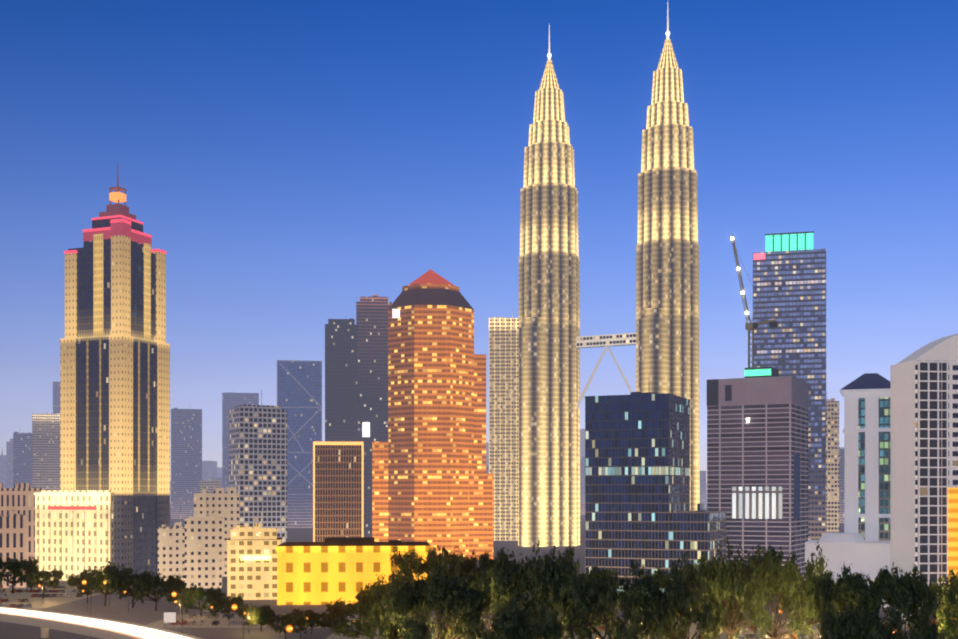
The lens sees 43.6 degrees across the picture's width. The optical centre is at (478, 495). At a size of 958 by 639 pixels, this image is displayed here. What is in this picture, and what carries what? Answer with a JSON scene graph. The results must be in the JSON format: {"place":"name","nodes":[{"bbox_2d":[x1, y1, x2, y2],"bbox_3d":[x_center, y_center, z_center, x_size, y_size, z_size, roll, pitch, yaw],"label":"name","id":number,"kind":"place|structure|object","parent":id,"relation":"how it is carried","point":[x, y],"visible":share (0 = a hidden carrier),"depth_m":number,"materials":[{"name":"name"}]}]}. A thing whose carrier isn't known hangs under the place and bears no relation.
{"place":"outdoors","nodes":[
{"label":"outdoors","id":0,"kind":"place"},
{"bbox_2d":[13,432,31,487],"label":"tower","id":1,"kind":"structure","parent":0,"point":[22,457],"depth_m":2214.43,"materials":[{"name":"grey glass"}]},
{"bbox_2d":[32,413,59,490],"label":"tower","id":2,"kind":"structure","parent":0,"point":[46,451],"depth_m":1808.90,"materials":[{"name":"stone"}]},
{"bbox_2d":[0,606,202,638],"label":"flyover road","id":3,"kind":"structure","parent":0,"point":[96,627],"depth_m":344.68,"materials":[{"name":"concrete"}]},
{"bbox_2d":[82,580,91,616],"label":"street lamp","id":4,"kind":"object","parent":3,"relation":"on","point":[84,581],"visible":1,"depth_m":360.46,"materials":[{"name":"grey metal"}]},
{"bbox_2d":[171,591,182,633],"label":"street lamp","id":5,"kind":"object","parent":3,"relation":"on","point":[174,593],"visible":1,"depth_m":316.57,"materials":[{"name":"grey metal"}]},
{"bbox_2d":[232,604,243,638],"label":"street lamp","id":6,"kind":"object","parent":3,"relation":"on","point":[234,606],"visible":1,"depth_m":280.32,"materials":[{"name":"grey metal"}]},
{"bbox_2d":[60,166,169,576],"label":"hotel tower","id":7,"kind":"structure","parent":0,"point":[114,392],"depth_m":612.54,"materials":[{"name":"beige concrete"}]},
{"bbox_2d":[171,408,201,518],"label":"tower","id":8,"kind":"structure","parent":0,"point":[186,451],"depth_m":2207.93,"materials":[{"name":"grey glass"}]},
{"bbox_2d":[222,392,258,491],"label":"skyscraper","id":9,"kind":"structure","parent":0,"point":[230,400],"depth_m":2402.17,"materials":[{"name":"grey"}]},
{"bbox_2d":[286,625,300,638],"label":"street lamp","id":10,"kind":"object","parent":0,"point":[289,628],"visible":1,"depth_m":234.00,"materials":[{"name":"yellow"}]},
{"bbox_2d":[276,360,321,527],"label":"skyscraper","id":11,"kind":"structure","parent":0,"point":[299,391],"depth_m":1601.63,"materials":[{"name":"blue glass"}]},
{"bbox_2d":[372,269,492,558],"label":"orange tower","id":12,"kind":"structure","parent":0,"point":[432,483],"depth_m":803.39,"materials":[{"name":"brown concrete"}]},
{"bbox_2d":[0,503,904,638],"bbox_3d":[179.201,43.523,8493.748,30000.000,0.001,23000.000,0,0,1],"label":"ground","id":13,"kind":"structure","parent":0,"point":[140,612],"depth_m":455.72,"materials":[{"name":"grey asphalt"}]},
{"bbox_2d":[0,511,26,587],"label":"building","id":14,"kind":"structure","parent":13,"relation":"on","point":[13,535],"depth_m":562.14,"materials":[{"name":"beige concrete"}]},
{"bbox_2d":[0,556,39,592],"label":"tree","id":15,"kind":"object","parent":13,"relation":"on","point":[14,567],"visible":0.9,"depth_m":526.44,"materials":[{"name":"green plant"}]},
{"bbox_2d":[0,483,43,560],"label":"building","id":16,"kind":"structure","parent":13,"relation":"on","point":[19,498],"depth_m":703.87,"materials":[{"name":"concrete"}]},
{"bbox_2d":[23,568,64,597],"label":"tree","id":17,"kind":"object","parent":13,"relation":"on","point":[33,578],"visible":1,"depth_m":503.68,"materials":[{"name":"green plant"}]},
{"bbox_2d":[53,382,59,413],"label":"tower","id":18,"kind":"structure","parent":13,"relation":"on","point":[56,397],"depth_m":2815.16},
{"bbox_2d":[34,490,114,580],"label":"building","id":19,"kind":"structure","parent":13,"relation":"on","point":[74,531],"depth_m":607.91,"materials":[{"name":"beige concrete"}]},
{"bbox_2d":[66,572,105,602],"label":"tree","id":20,"kind":"object","parent":13,"relation":"on","point":[74,582],"visible":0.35,"depth_m":477.98,"materials":[{"name":"green plant"}]},
{"bbox_2d":[76,561,130,605],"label":"tree","id":21,"kind":"object","parent":13,"relation":"on","point":[107,573],"visible":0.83,"depth_m":466.91,"materials":[{"name":"green plant"}]},
{"bbox_2d":[113,567,151,607],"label":"tree","id":22,"kind":"object","parent":13,"relation":"on","point":[125,583],"visible":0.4,"depth_m":459.81,"materials":[{"name":"green plant"}]},
{"bbox_2d":[130,572,183,610],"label":"tree","id":23,"kind":"object","parent":13,"relation":"on","point":[150,584],"visible":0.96,"depth_m":446.89,"materials":[{"name":"green plant"}]},
{"bbox_2d":[164,612,175,630],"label":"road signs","id":24,"kind":"object","parent":13,"relation":"on","point":[169,616],"visible":0.88,"depth_m":384.94,"materials":[{"name":"grey metal"}]},
{"bbox_2d":[157,506,184,580],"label":"building","id":25,"kind":"structure","parent":13,"relation":"on","point":[171,550],"depth_m":609.09,"materials":[{"name":"concrete"}]},
{"bbox_2d":[163,582,196,613],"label":"tree","id":26,"kind":"object","parent":13,"relation":"on","point":[180,588],"visible":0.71,"depth_m":437.67,"materials":[{"name":"green plant"}]},
{"bbox_2d":[178,586,225,615],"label":"tree","id":27,"kind":"object","parent":13,"relation":"on","point":[199,593],"visible":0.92,"depth_m":428.13,"materials":[{"name":"green plant"}]},
{"bbox_2d":[184,497,221,587],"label":"pale stone block","id":28,"kind":"structure","parent":13,"relation":"on","point":[203,552],"depth_m":558.79,"materials":[{"name":"beige stone"}]},
{"bbox_2d":[200,479,220,492],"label":"building","id":29,"kind":"structure","parent":13,"relation":"on","point":[210,485],"depth_m":1805.32,"materials":[{"name":"concrete"}]},
{"bbox_2d":[194,476,239,576],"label":"pale stone block","id":30,"kind":"structure","parent":13,"relation":"on","point":[225,505],"depth_m":639.73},
{"bbox_2d":[209,593,244,619],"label":"tree","id":31,"kind":"object","parent":13,"relation":"on","point":[218,604],"visible":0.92,"depth_m":414.87,"materials":[{"name":"green plant"}]},
{"bbox_2d":[236,601,270,625],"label":"tree","id":32,"kind":"object","parent":13,"relation":"on","point":[247,609],"visible":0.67,"depth_m":398.89,"materials":[{"name":"green plant"}]},
{"bbox_2d":[226,505,281,599],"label":"cream block","id":33,"kind":"structure","parent":13,"relation":"on","point":[251,563],"depth_m":498.07,"materials":[{"name":"yellow concrete"}]},
{"bbox_2d":[229,390,286,543],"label":"white grid block","id":34,"kind":"structure","parent":13,"relation":"on","point":[257,456],"depth_m":756.94,"materials":[{"name":"white concrete"}]},
{"bbox_2d":[245,606,275,630],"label":"tree","id":35,"kind":"object","parent":13,"relation":"on","point":[257,615],"visible":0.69,"depth_m":381.48,"materials":[{"name":"green plant"}]},
{"bbox_2d":[260,612,308,638],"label":"tree","id":36,"kind":"object","parent":13,"relation":"on","point":[298,619],"visible":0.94,"depth_m":358.96,"materials":[{"name":"green plant"}]},
{"bbox_2d":[0,442,584,514],"bbox_3d":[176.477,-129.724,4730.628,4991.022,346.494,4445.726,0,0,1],"label":"skyline","id":37,"kind":"structure","parent":13,"relation":"on","point":[3,474],"depth_m":3770.73},
{"bbox_2d":[285,611,317,618],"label":"tree","id":38,"kind":"object","parent":13,"relation":"on","point":[292,614],"visible":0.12,"depth_m":391.43,"materials":[{"name":"green plant"}]},
{"bbox_2d":[296,609,335,632],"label":"tree","id":39,"kind":"object","parent":13,"relation":"on","point":[309,614],"visible":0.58,"depth_m":376.57,"materials":[{"name":"green plant"}]},
{"bbox_2d":[315,615,348,629],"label":"tree","id":40,"kind":"object","parent":13,"relation":"on","point":[327,622],"visible":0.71,"depth_m":375.29,"materials":[{"name":"green plant"}]},
{"bbox_2d":[313,422,369,541],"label":"brown block","id":41,"kind":"structure","parent":13,"relation":"on","point":[338,489],"depth_m":647.52,"materials":[{"name":"brown"}]},
{"bbox_2d":[325,318,357,441],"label":"dark tower","id":42,"kind":"structure","parent":13,"relation":"on","point":[341,380],"depth_m":1299.45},
{"bbox_2d":[325,596,358,620],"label":"tree","id":43,"kind":"object","parent":13,"relation":"on","point":[339,609],"visible":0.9,"depth_m":395.03,"materials":[{"name":"green plant"}]},
{"bbox_2d":[276,537,430,604],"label":"yellow hall","id":44,"kind":"structure","parent":13,"relation":"on","point":[330,569],"depth_m":476.30,"materials":[{"name":"yellow paint"}]},
{"bbox_2d":[331,618,377,638],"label":"tree","id":45,"kind":"object","parent":13,"relation":"on","point":[339,627],"visible":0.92,"depth_m":347.93,"materials":[{"name":"green plant"}]},
{"bbox_2d":[6,429,706,505],"bbox_3d":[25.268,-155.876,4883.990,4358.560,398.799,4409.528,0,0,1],"label":"skyline","id":46,"kind":"structure","parent":13,"relation":"on","point":[9,464],"depth_m":3587.91},
{"bbox_2d":[356,295,391,533],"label":"dark tower","id":47,"kind":"structure","parent":13,"relation":"on","point":[372,317],"depth_m":1328.39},
{"bbox_2d":[357,615,390,634],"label":"tree","id":48,"kind":"object","parent":13,"relation":"on","point":[369,620],"visible":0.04,"depth_m":370.53,"materials":[{"name":"green plant"}]},
{"bbox_2d":[357,564,430,638],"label":"tree","id":49,"kind":"object","parent":13,"relation":"on","point":[372,603],"visible":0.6,"depth_m":287.46,"materials":[{"name":"green plant"}]},
{"bbox_2d":[389,544,464,617],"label":"tree","id":50,"kind":"object","parent":13,"relation":"on","point":[433,561],"visible":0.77,"depth_m":422.37,"materials":[{"name":"green plant"}]},
{"bbox_2d":[383,564,494,638],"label":"tree","id":51,"kind":"object","parent":13,"relation":"on","point":[448,597],"visible":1,"depth_m":264.16,"materials":[{"name":"green plant"}]},
{"bbox_2d":[0,585,937,638],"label":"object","id":52,"kind":"structure","parent":13,"relation":"on","point":[37,603],"depth_m":415.66,"materials":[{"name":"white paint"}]},
{"bbox_2d":[188,620,195,624],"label":"car","id":53,"kind":"object","parent":52,"relation":"on","point":[191,622],"visible":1,"depth_m":400.87,"materials":[{"name":"beige paint"}]},
{"bbox_2d":[196,620,203,624],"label":"car","id":54,"kind":"object","parent":52,"relation":"on","point":[199,622],"visible":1,"depth_m":400.78,"materials":[{"name":"white paint"}]},
{"bbox_2d":[212,620,219,624],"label":"car","id":55,"kind":"object","parent":52,"relation":"on","point":[215,622],"visible":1,"depth_m":400.59,"materials":[{"name":"grey paint"}]},
{"bbox_2d":[228,620,235,624],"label":"car","id":56,"kind":"object","parent":52,"relation":"on","point":[231,622],"visible":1,"depth_m":400.46,"materials":[{"name":"grey paint"}]},
{"bbox_2d":[448,549,498,586],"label":"tree","id":57,"kind":"object","parent":13,"relation":"on","point":[468,565],"visible":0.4,"depth_m":447.66,"materials":[{"name":"green plant"}]},
{"bbox_2d":[450,573,524,638],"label":"tree","id":58,"kind":"object","parent":13,"relation":"on","point":[491,583],"visible":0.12,"depth_m":313.11,"materials":[{"name":"green plant"}]},
{"bbox_2d":[476,563,528,602],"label":"tree","id":59,"kind":"object","parent":13,"relation":"on","point":[491,572],"visible":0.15,"depth_m":424.92,"materials":[{"name":"green plant"}]},
{"bbox_2d":[481,597,559,638],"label":"tree","id":60,"kind":"object","parent":13,"relation":"on","point":[507,622],"visible":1,"depth_m":241.70,"materials":[{"name":"green plant"}]},
{"bbox_2d":[202,447,843,522],"bbox_3d":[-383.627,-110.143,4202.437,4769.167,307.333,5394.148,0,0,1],"label":"skyline","id":61,"kind":"structure","parent":13,"relation":"on","point":[209,469],"depth_m":3952.38},
{"bbox_2d":[495,540,579,638],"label":"tree","id":62,"kind":"object","parent":13,"relation":"on","point":[548,575],"visible":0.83,"depth_m":274.15,"materials":[{"name":"green plant"}]},
{"bbox_2d":[560,575,620,638],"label":"tree","id":63,"kind":"object","parent":13,"relation":"on","point":[597,622],"visible":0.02,"depth_m":336.25,"materials":[{"name":"green plant"}]},
{"bbox_2d":[576,565,621,589],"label":"tree","id":64,"kind":"object","parent":13,"relation":"on","point":[596,571],"visible":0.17,"depth_m":429.00,"materials":[{"name":"green plant"}]},
{"bbox_2d":[562,559,674,638],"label":"tree","id":65,"kind":"object","parent":13,"relation":"on","point":[599,598],"visible":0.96,"depth_m":264.82,"materials":[{"name":"green plant"}]},
{"bbox_2d":[585,392,725,595],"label":"blue glass block","id":66,"kind":"structure","parent":13,"relation":"on","point":[637,476],"depth_m":521.10,"materials":[{"name":"blue glass"}]},
{"bbox_2d":[641,564,689,602],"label":"tree","id":67,"kind":"object","parent":13,"relation":"on","point":[658,574],"visible":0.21,"depth_m":424.01,"materials":[{"name":"green plant"}]},
{"bbox_2d":[643,552,725,638],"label":"tree","id":68,"kind":"object","parent":13,"relation":"on","point":[688,601],"visible":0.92,"depth_m":270.98,"materials":[{"name":"green plant"}]},
{"bbox_2d":[686,562,738,573],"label":"tree","id":69,"kind":"object","parent":13,"relation":"on","point":[691,565],"visible":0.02,"depth_m":433.78,"materials":[{"name":"green plant"}]},
{"bbox_2d":[707,573,747,638],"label":"tree","id":70,"kind":"object","parent":13,"relation":"on","point":[736,620],"depth_m":326.41,"materials":[{"name":"green plant"}]},
{"bbox_2d":[693,528,769,638],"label":"tree","id":71,"kind":"object","parent":13,"relation":"on","point":[740,581],"visible":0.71,"depth_m":290.65,"materials":[{"name":"green plant"}]},
{"bbox_2d":[728,541,827,638],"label":"tree","id":72,"kind":"object","parent":13,"relation":"on","point":[780,578],"visible":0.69,"depth_m":293.93,"materials":[{"name":"green plant"}]},
{"bbox_2d":[753,231,825,539],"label":"skyscraper","id":73,"kind":"structure","parent":13,"relation":"on","point":[789,277],"depth_m":888.57,"materials":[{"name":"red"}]},
{"bbox_2d":[777,566,837,638],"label":"tree","id":74,"kind":"object","parent":13,"relation":"on","point":[812,622],"visible":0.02,"depth_m":344.58,"materials":[{"name":"green plant"}]},
{"bbox_2d":[803,569,842,605],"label":"tree","id":75,"kind":"object","parent":13,"relation":"on","point":[826,572],"visible":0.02,"depth_m":414.08,"materials":[{"name":"green plant"}]},
{"bbox_2d":[804,563,884,637],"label":"tree","id":76,"kind":"object","parent":13,"relation":"on","point":[851,591],"visible":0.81,"depth_m":264.05,"materials":[{"name":"green plant"}]},
{"bbox_2d":[805,533,889,607],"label":"low building","id":77,"kind":"structure","parent":13,"relation":"on","point":[856,552],"depth_m":468.15,"materials":[{"name":"white concrete"}]},
{"bbox_2d":[840,373,889,540],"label":"blue roof block","id":78,"kind":"structure","parent":77,"relation":"on","point":[866,432],"depth_m":512.35,"materials":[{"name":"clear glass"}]},
{"bbox_2d":[818,599,906,638],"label":"tree","id":79,"kind":"object","parent":13,"relation":"on","point":[858,626],"visible":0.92,"depth_m":232.93,"materials":[{"name":"green plant"}]},
{"bbox_2d":[868,564,904,618],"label":"tree","id":80,"kind":"object","parent":13,"relation":"on","point":[892,569],"visible":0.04,"depth_m":423.18,"materials":[{"name":"green plant"}]},
{"bbox_2d":[855,562,939,638],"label":"tree","id":81,"kind":"object","parent":13,"relation":"on","point":[907,594],"visible":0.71,"depth_m":268.24,"materials":[{"name":"green plant"}]},
{"bbox_2d":[870,616,957,638],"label":"tree","id":82,"kind":"object","parent":13,"relation":"on","point":[932,633],"visible":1,"depth_m":212.50,"materials":[{"name":"green plant"}]},
{"bbox_2d":[890,334,957,619],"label":"building","id":83,"kind":"structure","parent":13,"relation":"on","point":[924,456],"depth_m":412.67,"materials":[{"name":"white concrete"}]},
{"bbox_2d":[929,569,957,638],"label":"tree","id":84,"kind":"object","parent":13,"relation":"on","point":[947,608],"visible":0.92,"depth_m":281.23,"materials":[{"name":"green plant"}]},
{"bbox_2d":[0,0,957,483],"label":"sky","id":85,"kind":"structure","parent":0,"point":[291,163],"materials":[{"name":"blue"}]},
{"bbox_2d":[489,317,518,540],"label":"high-rise building","id":86,"kind":"structure","parent":0,"point":[503,390],"depth_m":1145.38,"materials":[{"name":"beige concrete"}]},
{"bbox_2d":[518,24,579,546],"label":"skyscraper","id":87,"kind":"structure","parent":0,"point":[548,410],"depth_m":1019.52,"materials":[{"name":"metal"}]},
{"bbox_2d":[576,333,635,408],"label":"skybridge","id":88,"kind":"object","parent":87,"relation":"attached to","point":[607,341],"visible":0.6,"depth_m":1015.83,"materials":[{"name":"grey metal"}]},
{"bbox_2d":[636,5,699,510],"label":"skyscraper","id":89,"kind":"structure","parent":0,"point":[667,303],"depth_m":972.10,"materials":[{"name":"metal"}]},
{"bbox_2d":[745,633,753,638],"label":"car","id":90,"kind":"object","parent":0,"point":[748,635],"visible":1,"depth_m":362.48,"materials":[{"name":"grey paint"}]},
{"bbox_2d":[707,234,808,577],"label":"construction tower","id":91,"kind":"structure","parent":0,"point":[757,454],"depth_m":562.00,"materials":[{"name":"grey"}]},
{"bbox_2d":[826,398,838,532],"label":"high-rise building","id":92,"kind":"structure","parent":0,"point":[832,465],"depth_m":988.28,"materials":[{"name":"beige concrete"}]}
]}

